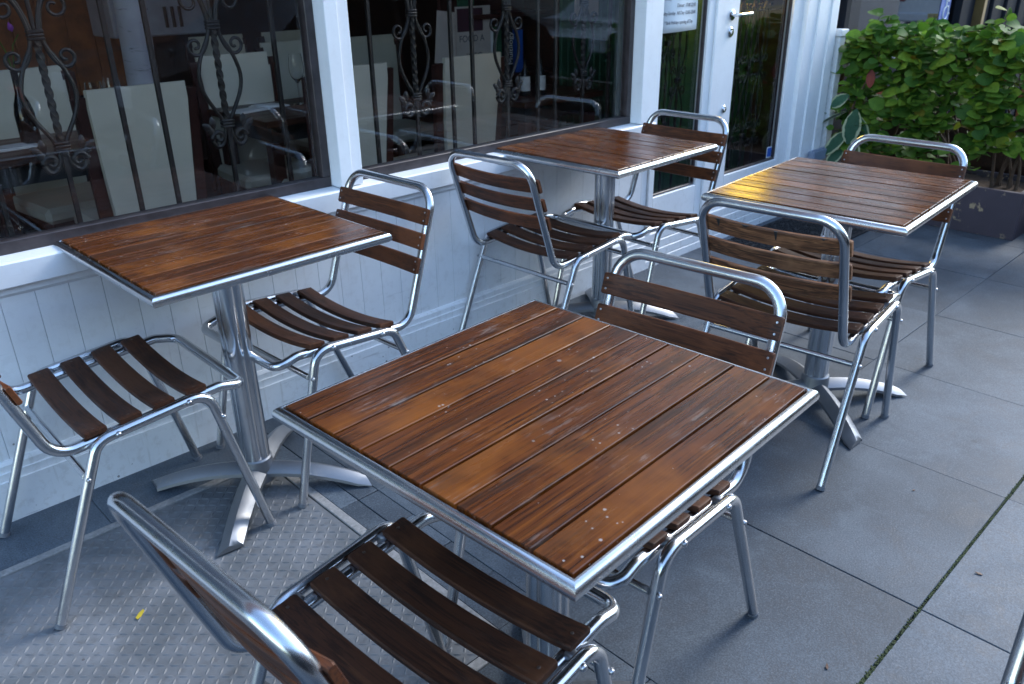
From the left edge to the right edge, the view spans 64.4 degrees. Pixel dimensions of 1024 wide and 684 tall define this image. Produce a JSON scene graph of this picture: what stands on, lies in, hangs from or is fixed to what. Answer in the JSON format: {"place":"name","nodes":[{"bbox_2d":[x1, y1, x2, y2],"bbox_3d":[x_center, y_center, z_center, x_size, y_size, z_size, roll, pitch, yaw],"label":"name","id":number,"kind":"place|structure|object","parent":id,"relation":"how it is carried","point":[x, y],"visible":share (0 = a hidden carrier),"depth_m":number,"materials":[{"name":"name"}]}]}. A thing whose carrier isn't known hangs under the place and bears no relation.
{"place":"outdoors","nodes":[
{"label":"outdoors","id":0,"kind":"place"},
{"bbox_2d":[0,122,433,237],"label":"restaurant floor","id":1,"kind":"structure","parent":0,"point":[427,144],"depth_m":6.45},
{"bbox_2d":[0,130,87,238],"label":"dining table","id":2,"kind":"object","parent":1,"relation":"on","point":[22,167],"visible":0.06,"depth_m":3.16,"materials":[{"name":"brown wood"}]},
{"bbox_2d":[0,142,37,152],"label":"napkin","id":3,"kind":"object","parent":2,"relation":"on","point":[12,147],"visible":0.81,"depth_m":3.25,"materials":[{"name":"white fabric"}]},
{"bbox_2d":[0,22,41,143],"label":"bottle vase","id":4,"kind":"object","parent":2,"relation":"on","point":[28,130],"visible":0.7,"depth_m":3.29,"materials":[{"name":"black glass"}]},
{"bbox_2d":[84,81,102,89],"bbox_3d":[-1.768,-0.998,3.477,0.076,0.220,0.076,-23,33,-39],"label":"wine glass","id":5,"kind":"object","parent":2,"relation":"on","point":[89,85],"visible":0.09,"depth_m":3.42,"materials":[{"name":"white"}]},
{"bbox_2d":[102,79,113,87],"bbox_3d":[-1.725,-1.027,3.541,0.076,0.220,0.076,-23,33,-39],"label":"wine glass","id":6,"kind":"object","parent":2,"relation":"on","point":[107,83],"visible":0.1,"depth_m":3.48,"materials":[{"name":"white"}]},
{"bbox_2d":[0,65,95,233],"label":"dining chair","id":7,"kind":"object","parent":1,"relation":"on","point":[48,205],"visible":0.34,"depth_m":3.71,"materials":[{"name":"beige leather"}]},
{"bbox_2d":[113,0,154,85],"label":"birch trunk","id":8,"kind":"object","parent":1,"relation":"on","point":[136,60],"visible":0.19,"depth_m":3.96,"materials":[{"name":"white plant"}]},
{"bbox_2d":[69,80,206,223],"bbox_3d":[-1.566,-0.576,3.417,0.464,1.002,0.485,-23,33,-39],"label":"dining chair","id":9,"kind":"object","parent":1,"relation":"on","point":[109,170],"visible":0.45,"depth_m":3.15,"materials":[{"name":"beige leather"}]},
{"bbox_2d":[183,34,252,190],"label":"dining chair","id":10,"kind":"object","parent":1,"relation":"on","point":[247,45],"visible":0.12,"depth_m":5.45,"materials":[{"name":"grey wood"}]},
{"bbox_2d":[188,51,311,195],"bbox_3d":[-1.287,-0.953,4.226,0.464,1.002,0.485,-19,30,-34],"label":"dining chair","id":11,"kind":"object","parent":1,"relation":"on","point":[259,78],"visible":0.45,"depth_m":4.22,"materials":[{"name":"beige leather"}]},
{"bbox_2d":[208,97,307,192],"bbox_3d":[-1.101,-0.857,4.310,0.660,0.750,0.600,-23,33,-39],"label":"dining table","id":12,"kind":"object","parent":1,"relation":"on","point":[266,125],"visible":0.2,"depth_m":3.92,"materials":[{"name":"brown wood"}]},
{"bbox_2d":[229,107,269,113],"bbox_3d":[-1.306,-1.155,4.052,0.100,0.011,0.180,15,29,31],"label":"napkin","id":13,"kind":"object","parent":12,"relation":"on","point":[247,110],"visible":0.79,"depth_m":4.03,"materials":[{"name":"grey paper"}]},
{"bbox_2d":[249,103,289,107],"bbox_3d":[-1.248,-1.214,4.179,0.180,0.011,0.100,-19,30,-34],"label":"napkin","id":14,"kind":"object","parent":12,"relation":"on","point":[270,105],"visible":0.74,"depth_m":4.15,"materials":[{"name":"grey paper"}]},
{"bbox_2d":[288,53,303,104],"bbox_3d":[-1.107,-1.356,4.198,0.076,0.250,0.076,-23,33,-39],"label":"wine glass","id":15,"kind":"object","parent":12,"relation":"on","point":[296,67],"visible":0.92,"depth_m":4.15,"materials":[{"name":"white"}]},
{"bbox_2d":[254,40,310,163],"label":"dining chair","id":16,"kind":"object","parent":1,"relation":"on","point":[299,149],"visible":0.1,"depth_m":4.90,"materials":[{"name":"grey wood"}]},
{"bbox_2d":[257,30,308,162],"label":"dining chair","id":17,"kind":"object","parent":1,"relation":"on","point":[291,35],"visible":0.05,"depth_m":5.71,"materials":[{"name":"grey wood"}]},
{"bbox_2d":[282,62,392,182],"bbox_3d":[-0.859,-0.821,3.924,0.464,1.002,0.485,-23,33,-39],"label":"dining chair","id":18,"kind":"object","parent":1,"relation":"on","point":[383,81],"visible":0.23,"depth_m":3.72,"materials":[{"name":"grey fabric"}]},
{"bbox_2d":[350,34,433,156],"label":"dining chair","id":19,"kind":"object","parent":1,"relation":"on","point":[385,47],"visible":0.38,"depth_m":5.25,"materials":[{"name":"grey wood"}]},
{"bbox_2d":[393,52,504,160],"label":"dining chair","id":20,"kind":"object","parent":1,"relation":"on","point":[488,105],"visible":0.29,"depth_m":4.02,"materials":[{"name":"beige leather"}]},
{"bbox_2d":[437,0,559,138],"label":"bookcase","id":21,"kind":"object","parent":1,"relation":"on","point":[525,10],"visible":0.2,"depth_m":5.07,"materials":[{"name":"red wood"}]},
{"bbox_2d":[435,5,490,62],"bbox_3d":[-0.281,-1.672,4.593,0.419,0.410,0.080,-23,33,-39],"label":"menu stand","id":22,"kind":"object","parent":21,"relation":"on","point":[482,35],"visible":0.59,"depth_m":4.54,"materials":[{"name":"grey"}]},
{"bbox_2d":[457,0,473,6],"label":"poster","id":23,"kind":"object","parent":21,"relation":"on","point":[461,3],"visible":0.4,"depth_m":4.52,"materials":[{"name":"green paper"}]},
{"bbox_2d":[490,30,492,51],"bbox_3d":[-0.168,-1.702,4.783,0.030,0.250,0.150,-23,33,-39],"label":"book","id":24,"kind":"object","parent":21,"relation":"on","point":[491,41],"visible":0.08,"depth_m":4.71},
{"bbox_2d":[490,25,501,55],"bbox_3d":[-0.125,-1.729,4.817,0.040,0.270,0.150,-23,33,-39],"label":"book","id":25,"kind":"object","parent":21,"relation":"on","point":[499,44],"visible":0.2,"depth_m":4.75,"materials":[{"name":"paper"}]},
{"bbox_2d":[501,26,513,73],"bbox_3d":[-0.055,-1.745,4.860,0.050,0.260,0.142,-23,33,-39],"label":"book","id":26,"kind":"object","parent":21,"relation":"on","point":[511,38],"visible":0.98,"depth_m":4.81,"materials":[{"name":"grey paint"}]},
{"bbox_2d":[513,29,522,71],"bbox_3d":[-0.003,-1.766,4.930,0.050,0.240,0.150,-23,33,-39],"label":"book","id":27,"kind":"object","parent":21,"relation":"on","point":[519,67],"visible":0.24,"depth_m":4.88,"materials":[{"name":"blue paper"}]},
{"bbox_2d":[502,82,602,135],"bbox_3d":[0.079,-1.067,4.725,0.620,0.750,0.620,-23,33,-39],"label":"dining table","id":28,"kind":"object","parent":1,"relation":"on","point":[523,110],"visible":0.34,"depth_m":4.38,"materials":[{"name":"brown wood"}]},
{"bbox_2d":[520,59,529,95],"bbox_3d":[0.070,-1.421,4.375,0.056,0.185,0.055,-23,33,-39],"label":"bottle","id":29,"kind":"object","parent":28,"relation":"on","point":[525,78],"visible":0.98,"depth_m":4.36,"materials":[{"name":"glass"}]},
{"bbox_2d":[540,58,545,94],"bbox_3d":[0.156,-1.440,4.412,0.056,0.185,0.055,-23,33,-39],"label":"bottle","id":30,"kind":"object","parent":28,"relation":"on","point":[542,82],"visible":0.63,"depth_m":4.40,"materials":[{"name":"glass"}]},
{"bbox_2d":[558,0,623,127],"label":"green screen","id":31,"kind":"object","parent":1,"relation":"on","point":[568,66],"visible":0.09,"depth_m":5.25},
{"bbox_2d":[574,0,598,16],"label":"notice","id":32,"kind":"object","parent":31,"relation":"attached to","point":[593,5],"visible":0.52,"depth_m":5.08,"materials":[{"name":"white paper"}]},
{"bbox_2d":[653,0,759,192],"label":"green screen","id":33,"kind":"object","parent":1,"relation":"on","point":[688,77],"depth_m":4.59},
{"bbox_2d":[0,217,1023,683],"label":"paving","id":34,"kind":"structure","parent":0,"point":[854,561],"depth_m":2.21,"materials":[{"name":"grey concrete"}]},
{"bbox_2d":[0,334,276,629],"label":"terrace chair","id":35,"kind":"object","parent":34,"relation":"on","point":[79,419],"visible":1,"depth_m":2.03,"materials":[{"name":"wood"}]},
{"bbox_2d":[54,195,391,556],"bbox_3d":[-0.761,0.053,2.327,0.641,0.736,0.658,22,33,40],"label":"terrace table","id":36,"kind":"object","parent":34,"relation":"on","point":[222,254],"visible":0.95,"depth_m":2.17,"materials":[{"name":"brown wood"}]},
{"bbox_2d":[0,477,495,683],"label":"cellar hatch","id":37,"kind":"object","parent":34,"relation":"in","point":[105,636],"visible":0.52,"depth_m":1.97,"materials":[{"name":"metal"}]},
{"bbox_2d":[136,609,143,618],"bbox_3d":[-0.876,0.641,1.918,0.012,0.005,0.029,7,26,16],"label":"fallen leaf","id":38,"kind":"object","parent":37,"relation":"on","point":[140,613],"visible":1,"depth_m":1.92,"materials":[{"name":"yellow plant"}]},
{"bbox_2d":[201,169,433,508],"bbox_3d":[-0.567,-0.053,2.472,0.497,0.808,0.607,21,32,39],"label":"terrace chair","id":39,"kind":"object","parent":34,"relation":"on","point":[303,302],"visible":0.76,"depth_m":2.42,"materials":[{"name":"brown wood"}]},
{"bbox_2d":[107,491,619,683],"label":"terrace chair","id":40,"kind":"object","parent":34,"relation":"on","point":[289,635],"visible":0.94,"depth_m":1.25,"materials":[{"name":"brown wood"}]},
{"bbox_2d":[0,0,839,525],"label":"restaurant building","id":41,"kind":"structure","parent":34,"relation":"on","point":[56,304],"depth_m":3.03,"materials":[{"name":"white paint"}]},
{"bbox_2d":[0,0,293,236],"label":"window grille","id":42,"kind":"object","parent":41,"relation":"attached to","point":[35,35],"depth_m":2.28,"materials":[{"name":"metal"}]},
{"bbox_2d":[86,0,207,38],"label":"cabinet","id":43,"kind":"object","parent":41,"relation":"in","point":[169,17],"visible":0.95,"depth_m":5.43,"materials":[{"name":"plastic"}]},
{"bbox_2d":[0,0,331,255],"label":"window","id":44,"kind":"structure","parent":41,"relation":"in","point":[24,242],"depth_m":2.50,"materials":[{"name":"black metal"}]},
{"bbox_2d":[364,0,612,163],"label":"window grille","id":45,"kind":"object","parent":41,"relation":"attached to","point":[416,106],"depth_m":3.17,"materials":[{"name":"metal"}]},
{"bbox_2d":[362,0,635,179],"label":"window","id":46,"kind":"structure","parent":41,"relation":"in","point":[400,165],"depth_m":3.46,"materials":[{"name":"black metal"}]},
{"bbox_2d":[662,0,697,33],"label":"opening hours sheet","id":47,"kind":"object","parent":41,"relation":"attached to","point":[679,15],"visible":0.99,"depth_m":3.76,"materials":[{"name":"white paper"}]},
{"bbox_2d":[652,0,722,218],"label":"door","id":48,"kind":"structure","parent":41,"relation":"in","point":[684,198],"depth_m":4.03,"materials":[{"name":"white paint"}]},
{"bbox_2d":[657,0,772,191],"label":"door grille","id":49,"kind":"object","parent":41,"relation":"attached to","point":[749,59],"depth_m":4.40,"materials":[{"name":"metal"}]},
{"bbox_2d":[707,0,804,210],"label":"door","id":50,"kind":"structure","parent":41,"relation":"in","point":[795,8],"depth_m":4.43,"materials":[{"name":"white paint"}]},
{"bbox_2d":[766,146,771,157],"bbox_3d":[1.483,-1.095,4.694,0.056,0.062,0.002,-23,33,-39],"label":"blue sticker","id":51,"kind":"object","parent":41,"relation":"attached to","point":[768,152],"visible":1,"depth_m":4.69,"materials":[{"name":"blue plastic"}]},
{"bbox_2d":[807,147,826,159],"bbox_3d":[1.835,-1.129,4.896,0.160,0.069,0.042,-23,33,-39],"label":"letter box","id":52,"kind":"object","parent":41,"relation":"attached to","point":[819,154],"visible":0.99,"depth_m":4.87,"materials":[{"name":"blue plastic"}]},
{"bbox_2d":[448,149,633,330],"bbox_3d":[0.121,-0.358,3.110,0.497,0.808,0.607,22,33,40],"label":"terrace chair","id":53,"kind":"object","parent":34,"relation":"on","point":[543,223],"visible":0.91,"depth_m":2.96,"materials":[{"name":"brown wood"}]},
{"bbox_2d":[272,299,819,683],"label":"terrace table","id":54,"kind":"object","parent":34,"relation":"on","point":[561,457],"visible":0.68,"depth_m":1.25,"materials":[{"name":"brown wood"}]},
{"bbox_2d":[494,127,717,317],"bbox_3d":[0.371,-0.441,3.360,0.629,0.736,0.644,21,33,40],"label":"terrace table","id":55,"kind":"object","parent":34,"relation":"on","point":[606,156],"visible":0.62,"depth_m":3.21,"materials":[{"name":"brown wood"}]},
{"bbox_2d":[442,248,786,683],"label":"terrace chair","id":56,"kind":"object","parent":34,"relation":"on","point":[683,529],"visible":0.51,"depth_m":1.67,"materials":[{"name":"brown wood"}]},
{"bbox_2d":[552,109,728,314],"bbox_3d":[0.553,-0.527,3.464,0.607,0.808,0.497,-22,32,-38],"label":"terrace chair","id":57,"kind":"object","parent":34,"relation":"on","point":[628,211],"visible":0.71,"depth_m":3.42,"materials":[{"name":"brown wood"}]},
{"bbox_2d":[728,218,867,250],"bbox_3d":[1.574,-0.586,4.491,0.840,0.020,0.470,-23,33,-39],"label":"doormat","id":58,"kind":"object","parent":34,"relation":"on","point":[794,226],"visible":0.23,"depth_m":4.57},
{"bbox_2d":[699,197,902,490],"bbox_3d":[0.869,-0.083,2.485,0.497,0.808,0.607,19,32,37],"label":"terrace chair","id":59,"kind":"object","parent":34,"relation":"on","point":[869,316],"visible":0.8,"depth_m":2.29,"materials":[{"name":"wood"}]},
{"bbox_2d":[820,28,848,160],"bbox_3d":[1.910,-1.351,4.944,0.090,1.030,0.080,-23,33,-39],"label":"timber post","id":60,"kind":"object","parent":34,"relation":"on","point":[840,35],"visible":0.52,"depth_m":4.83,"materials":[{"name":"white paint"}]},
{"bbox_2d":[701,157,977,448],"bbox_3d":[1.050,-0.160,2.726,0.617,0.736,0.680,20,32,37],"label":"terrace table","id":61,"kind":"object","parent":34,"relation":"on","point":[847,197],"visible":0.73,"depth_m":2.56,"materials":[{"name":"brown wood"}]},
{"bbox_2d":[745,134,967,418],"bbox_3d":[1.212,-0.267,2.874,0.607,0.808,0.497,-23,33,-39],"label":"terrace chair","id":62,"kind":"object","parent":34,"relation":"on","point":[901,275],"visible":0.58,"depth_m":2.81,"materials":[{"name":"brown wood"}]},
{"bbox_2d":[828,0,1023,161],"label":"neighbouring shop","id":63,"kind":"structure","parent":34,"relation":"on","point":[853,14],"depth_m":5.56,"materials":[{"name":"grey paint"}]},
{"bbox_2d":[837,73,844,94],"bbox_3d":[2.015,-1.634,5.026,0.032,0.876,0.112,-23,33,-39],"label":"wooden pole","id":64,"kind":"object","parent":63,"relation":"on","point":[842,76],"depth_m":5.01,"materials":[{"name":"wood"}]},
{"bbox_2d":[837,0,965,43],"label":"window","id":65,"kind":"structure","parent":63,"relation":"in","point":[853,14],"depth_m":5.27,"materials":[{"name":"glass"}]},
{"bbox_2d":[938,0,950,19],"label":"access sign","id":66,"kind":"object","parent":63,"relation":"attached to","point":[944,9],"visible":0.86,"depth_m":5.81,"materials":[{"name":"blue plastic"}]},
{"bbox_2d":[839,161,1023,240],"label":"planter","id":67,"kind":"object","parent":34,"relation":"on","point":[984,209],"visible":0.25,"depth_m":4.44,"materials":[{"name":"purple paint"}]},
{"bbox_2d":[823,70,881,161],"bbox_3d":[2.013,-1.296,4.798,0.375,0.600,0.091,18,31,35],"label":"rubber plant","id":68,"kind":"object","parent":67,"relation":"on","point":[849,132],"visible":0.81,"depth_m":4.82,"materials":[{"name":"green plant"}]},
{"bbox_2d":[824,8,956,157],"bbox_3d":[2.209,-1.464,4.798,0.541,0.932,0.677,-23,33,-39],"label":"hedge shrub","id":69,"kind":"object","parent":67,"relation":"on","point":[873,44],"visible":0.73,"depth_m":4.64,"materials":[{"name":"green plant"}]},
{"bbox_2d":[886,6,1023,172],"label":"hedge shrub","id":70,"kind":"object","parent":67,"relation":"on","point":[961,45],"visible":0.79,"depth_m":4.42,"materials":[{"name":"green plant"}]},
{"bbox_2d":[961,28,1023,189],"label":"hedge shrub","id":71,"kind":"object","parent":67,"relation":"on","point":[1006,139],"visible":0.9,"depth_m":4.26,"materials":[{"name":"green plant"}]},
{"bbox_2d":[856,475,1023,683],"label":"moss","id":72,"kind":"object","parent":34,"relation":"on","point":[882,656],"visible":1,"depth_m":1.96,"materials":[{"name":"green plant"}]},
{"bbox_2d":[870,118,1023,175],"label":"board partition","id":73,"kind":"object","parent":34,"relation":"on","point":[983,162],"depth_m":4.91,"materials":[{"name":"brown wood"}]},
{"bbox_2d":[1000,613,1023,683],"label":"terrace chair","id":74,"kind":"object","parent":34,"relation":"on","point":[1013,672],"visible":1,"depth_m":1.15,"materials":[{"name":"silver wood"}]},
{"bbox_2d":[1004,80,1023,116],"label":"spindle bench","id":75,"kind":"object","parent":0,"point":[1019,96],"visible":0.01,"depth_m":5.14,"materials":[{"name":"brown wood"}]}
]}

